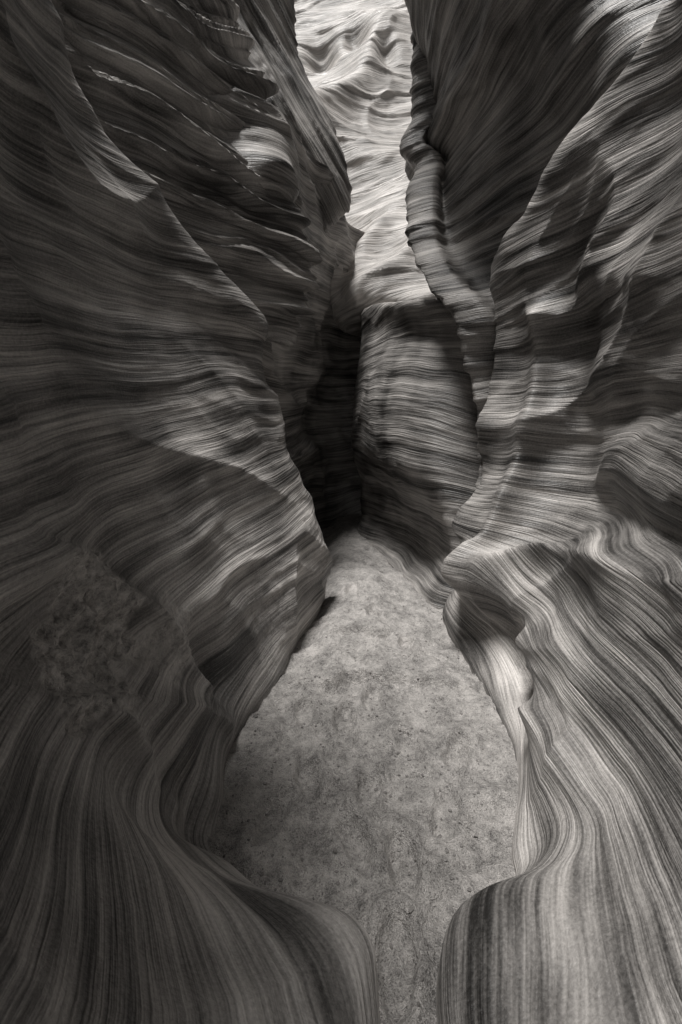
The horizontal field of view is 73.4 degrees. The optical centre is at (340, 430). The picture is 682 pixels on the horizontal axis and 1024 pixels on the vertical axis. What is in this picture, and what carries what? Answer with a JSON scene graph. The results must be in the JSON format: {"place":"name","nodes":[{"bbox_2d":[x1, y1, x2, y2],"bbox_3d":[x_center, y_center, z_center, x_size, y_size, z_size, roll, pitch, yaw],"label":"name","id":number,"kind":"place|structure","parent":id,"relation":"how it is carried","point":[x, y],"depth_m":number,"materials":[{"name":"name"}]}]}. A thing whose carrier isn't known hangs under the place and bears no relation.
{"place":"outdoors","nodes":[
{"label":"outdoors","id":0,"kind":"place"},
{"bbox_2d":[234,0,352,269],"bbox_3d":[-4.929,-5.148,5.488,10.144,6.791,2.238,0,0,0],"label":"canyon wall","id":1,"kind":"structure","parent":0,"point":[268,26],"depth_m":5.34,"materials":[{"name":"stone"}]},
{"bbox_2d":[207,513,518,1023],"bbox_3d":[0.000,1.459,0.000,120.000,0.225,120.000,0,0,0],"label":"sandy ground","id":2,"kind":"structure","parent":0,"point":[361,567],"depth_m":1.99,"materials":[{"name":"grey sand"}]},
{"bbox_2d":[0,0,380,1023],"bbox_3d":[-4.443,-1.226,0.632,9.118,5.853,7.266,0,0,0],"label":"canyon wall","id":3,"kind":"structure","parent":2,"relation":"on","point":[166,560],"depth_m":1.71,"materials":[{"name":"stone"}]},
{"bbox_2d":[51,0,322,346],"bbox_3d":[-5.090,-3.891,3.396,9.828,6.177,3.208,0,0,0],"label":"canyon wall","id":4,"kind":"structure","parent":3,"relation":"attached to","point":[150,76],"depth_m":3.63,"materials":[{"name":"stone"}]},
{"bbox_2d":[208,87,364,529],"bbox_3d":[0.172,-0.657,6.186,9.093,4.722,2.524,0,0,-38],"label":"canyon wall","id":5,"kind":"structure","parent":2,"relation":"on","point":[311,375],"depth_m":5.95,"materials":[{"name":"stone"}]},
{"bbox_2d":[351,299,479,608],"bbox_3d":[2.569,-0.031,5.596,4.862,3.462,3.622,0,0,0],"label":"canyon wall","id":6,"kind":"structure","parent":2,"relation":"on","point":[414,437],"depth_m":4.35,"materials":[{"name":"stone"}]},
{"bbox_2d":[436,0,681,1023],"bbox_3d":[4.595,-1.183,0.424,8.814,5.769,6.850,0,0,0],"label":"canyon wall","id":7,"kind":"structure","parent":2,"relation":"on","point":[560,570],"depth_m":2.02,"materials":[{"name":"stone"}]},
{"bbox_2d":[399,0,671,488],"bbox_3d":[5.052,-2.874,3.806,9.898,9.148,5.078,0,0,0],"label":"canyon wall","id":8,"kind":"structure","parent":7,"relation":"attached to","point":[506,95],"depth_m":3.75,"materials":[{"name":"stone"}]},
{"bbox_2d":[294,0,436,336],"bbox_3d":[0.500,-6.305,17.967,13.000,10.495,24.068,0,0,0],"label":"canyon wall","id":9,"kind":"structure","parent":0,"point":[355,56],"depth_m":8.27,"materials":[{"name":"stone"}]}
]}

